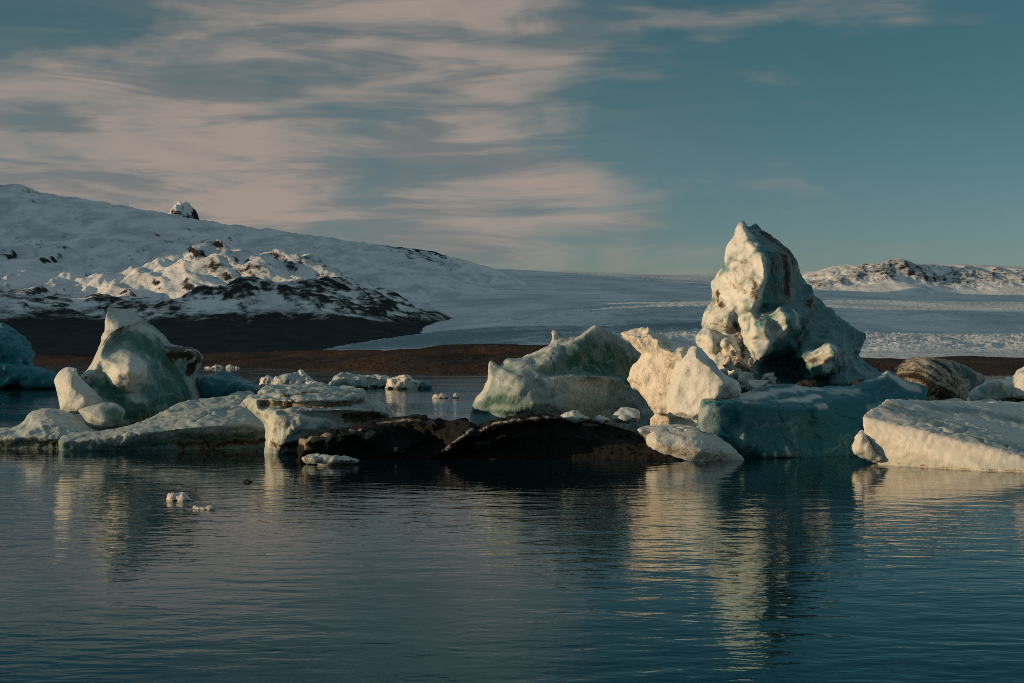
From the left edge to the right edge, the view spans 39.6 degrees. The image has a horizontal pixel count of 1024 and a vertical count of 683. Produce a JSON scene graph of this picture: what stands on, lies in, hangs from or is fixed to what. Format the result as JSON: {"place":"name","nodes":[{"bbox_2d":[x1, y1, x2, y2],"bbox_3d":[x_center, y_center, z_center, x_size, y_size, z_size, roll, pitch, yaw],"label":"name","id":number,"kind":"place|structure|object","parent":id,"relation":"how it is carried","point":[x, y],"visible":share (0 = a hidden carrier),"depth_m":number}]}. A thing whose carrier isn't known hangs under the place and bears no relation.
{"place":"outdoors","nodes":[
{"label":"outdoors","id":0,"kind":"place"},
{"bbox_2d":[0,184,530,352],"bbox_3d":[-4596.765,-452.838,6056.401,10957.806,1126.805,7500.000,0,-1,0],"label":"mountain","id":1,"kind":"structure","parent":0,"point":[73,269],"depth_m":4222.43},
{"bbox_2d":[0,364,1023,682],"bbox_3d":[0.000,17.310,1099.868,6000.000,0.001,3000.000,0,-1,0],"label":"water","id":2,"kind":"structure","parent":0,"point":[120,568],"depth_m":20.56},
{"bbox_2d":[0,323,56,388],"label":"dark iceberg","id":3,"kind":"object","parent":2,"relation":"on","point":[19,369],"visible":0.86,"depth_m":146.01},
{"bbox_2d":[0,408,98,447],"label":"ice raft","id":4,"kind":"object","parent":2,"relation":"on","point":[45,428],"visible":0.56,"depth_m":48.36},
{"bbox_2d":[54,307,202,430],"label":"iceberg","id":5,"kind":"object","parent":2,"relation":"on","point":[139,369],"visible":0.77,"depth_m":51.13},
{"bbox_2d":[58,390,265,450],"bbox_3d":[-12.039,3.009,49.085,7.161,2.547,5.172,0,-1,-23],"label":"ice raft","id":6,"kind":"object","parent":2,"relation":"on","point":[227,422],"visible":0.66,"depth_m":47.61},
{"bbox_2d":[166,492,191,500],"bbox_3d":[-7.152,3.354,30.567,0.603,0.251,0.514,0,-1,0],"label":"ice chunk","id":7,"kind":"object","parent":2,"relation":"on","point":[180,496],"visible":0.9,"depth_m":30.37},
{"bbox_2d":[193,505,214,509],"bbox_3d":[-6.215,3.375,28.673,0.469,0.161,0.407,0,-1,0],"label":"ice chunk","id":8,"kind":"object","parent":2,"relation":"on","point":[211,507],"visible":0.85,"depth_m":28.55},
{"bbox_2d":[196,371,260,397],"bbox_3d":[-11.909,2.937,57.888,4.343,3.509,6.129,0,-1,0],"label":"ice raft","id":9,"kind":"object","parent":2,"relation":"on","point":[222,383],"visible":0.2,"depth_m":55.02},
{"bbox_2d":[259,375,272,385],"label":"drifting berg","id":10,"kind":"object","parent":2,"relation":"on","point":[266,380],"visible":0.76,"depth_m":149.38},
{"bbox_2d":[271,372,305,384],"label":"drifting berg","id":11,"kind":"object","parent":2,"relation":"on","point":[291,378],"visible":0.62,"depth_m":146.01},
{"bbox_2d":[298,369,312,383],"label":"drifting berg","id":12,"kind":"object","parent":2,"relation":"on","point":[302,373],"visible":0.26,"depth_m":151.13},
{"bbox_2d":[305,380,324,383],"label":"drifting berg","id":13,"kind":"object","parent":2,"relation":"on","point":[309,382],"visible":0.3,"depth_m":145.46},
{"bbox_2d":[240,383,395,453],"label":"layered iceberg","id":14,"kind":"object","parent":2,"relation":"on","point":[289,416],"visible":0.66,"depth_m":45.94},
{"bbox_2d":[302,453,358,465],"bbox_3d":[-5.238,3.446,40.962,1.662,0.442,1.448,0,-1,0],"label":"ice floe","id":15,"kind":"object","parent":2,"relation":"on","point":[323,459],"visible":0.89,"depth_m":40.42},
{"bbox_2d":[328,372,369,388],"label":"drifting berg","id":16,"kind":"object","parent":2,"relation":"on","point":[347,379],"visible":0.62,"depth_m":148.35},
{"bbox_2d":[358,374,391,387],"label":"drifting berg","id":17,"kind":"object","parent":2,"relation":"on","point":[377,381],"visible":0.44,"depth_m":153.68},
{"bbox_2d":[384,375,420,388],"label":"drifting berg","id":18,"kind":"object","parent":2,"relation":"on","point":[404,382],"visible":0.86,"depth_m":146.79},
{"bbox_2d":[418,380,432,388],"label":"drifting berg","id":19,"kind":"object","parent":2,"relation":"on","point":[424,384],"visible":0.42,"depth_m":148.92},
{"bbox_2d":[432,393,447,397],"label":"drifting berg","id":20,"kind":"object","parent":2,"relation":"on","point":[441,395],"visible":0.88,"depth_m":111.61},
{"bbox_2d":[296,413,682,460],"bbox_3d":[-0.521,3.212,43.916,11.874,2.074,4.157,0,-1,0],"label":"dirty raft","id":21,"kind":"object","parent":2,"relation":"on","point":[533,436],"visible":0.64,"depth_m":43.28},
{"bbox_2d":[559,410,589,422],"bbox_3d":[1.954,2.354,44.345,0.974,0.461,1.265,0,-1,0],"label":"ice lump","id":22,"kind":"object","parent":21,"relation":"on","point":[574,416],"visible":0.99,"depth_m":43.90},
{"bbox_2d":[594,415,609,423],"bbox_3d":[2.830,2.453,44.555,0.490,0.268,1.209,0,-1,0],"label":"ice lump","id":23,"kind":"object","parent":21,"relation":"on","point":[601,419],"visible":1,"depth_m":44.28},
{"bbox_2d":[613,407,639,423],"bbox_3d":[3.582,2.320,44.666,0.867,0.531,1.287,0,-1,0],"label":"ice lump","id":24,"kind":"object","parent":21,"relation":"on","point":[627,415],"visible":1,"depth_m":44.38},
{"bbox_2d":[470,324,653,433],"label":"green iceberg","id":25,"kind":"object","parent":2,"relation":"on","point":[585,372],"visible":0.56,"depth_m":48.48},
{"bbox_2d":[621,327,687,425],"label":"ice block","id":26,"kind":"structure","parent":2,"relation":"on","point":[649,378],"depth_m":46.16},
{"bbox_2d":[637,424,743,460],"bbox_3d":[5.383,3.375,43.295,2.650,1.666,3.201,1,-1,-40],"label":"ice tongue","id":27,"kind":"object","parent":2,"relation":"on","point":[687,443],"visible":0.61,"depth_m":42.59},
{"bbox_2d":[666,346,740,427],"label":"ice block","id":28,"kind":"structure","parent":2,"relation":"on","point":[698,375],"depth_m":44.09},
{"bbox_2d":[694,221,879,392],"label":"tall iceberg","id":29,"kind":"object","parent":2,"relation":"on","point":[769,317],"visible":0.69,"depth_m":54.78},
{"bbox_2d":[795,379,816,386],"bbox_3d":[10.559,2.877,51.448,1.117,3.086,2.732,0,-1,0],"label":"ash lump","id":30,"kind":"object","parent":2,"relation":"on","point":[810,383],"visible":0.14,"depth_m":50.15},
{"bbox_2d":[697,370,926,457],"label":"blue iceberg","id":31,"kind":"object","parent":2,"relation":"on","point":[782,421],"visible":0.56,"depth_m":44.39},
{"bbox_2d":[849,379,863,385],"bbox_3d":[12.697,2.931,52.107,0.852,3.124,2.828,0,-1,12],"label":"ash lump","id":32,"kind":"object","parent":2,"relation":"on","point":[855,381],"visible":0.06,"depth_m":50.89},
{"bbox_2d":[852,399,1023,471],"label":"tilted iceberg","id":33,"kind":"object","parent":2,"relation":"on","point":[975,435],"visible":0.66,"depth_m":40.46},
{"bbox_2d":[892,356,984,400],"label":"brown iceberg","id":34,"kind":"object","parent":2,"relation":"on","point":[940,379],"visible":0.38,"depth_m":51.69},
{"bbox_2d":[933,398,1023,402],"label":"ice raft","id":35,"kind":"object","parent":2,"relation":"on","point":[958,400],"visible":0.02,"depth_m":48.18},
{"bbox_2d":[968,366,1023,401],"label":"blue iceberg","id":36,"kind":"object","parent":2,"relation":"on","point":[1009,389],"visible":0.37,"depth_m":48.85},
{"bbox_2d":[0,0,1023,274],"label":"sky","id":37,"kind":"structure","parent":0,"point":[605,136]},
{"bbox_2d":[33,344,1023,374],"bbox_3d":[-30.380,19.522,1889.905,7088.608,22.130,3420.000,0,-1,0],"label":"shore","id":38,"kind":"structure","parent":0,"point":[460,359],"depth_m":537.64},
{"bbox_2d":[323,269,1023,358],"bbox_3d":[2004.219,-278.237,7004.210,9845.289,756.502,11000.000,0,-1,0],"label":"glacier","id":39,"kind":"object","parent":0,"point":[539,307],"visible":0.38,"depth_m":3675.56},
{"bbox_2d":[695,259,1023,295],"bbox_3d":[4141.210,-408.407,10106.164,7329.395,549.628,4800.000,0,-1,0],"label":"ridge","id":40,"kind":"structure","parent":0,"point":[897,276],"depth_m":8793.28}
]}

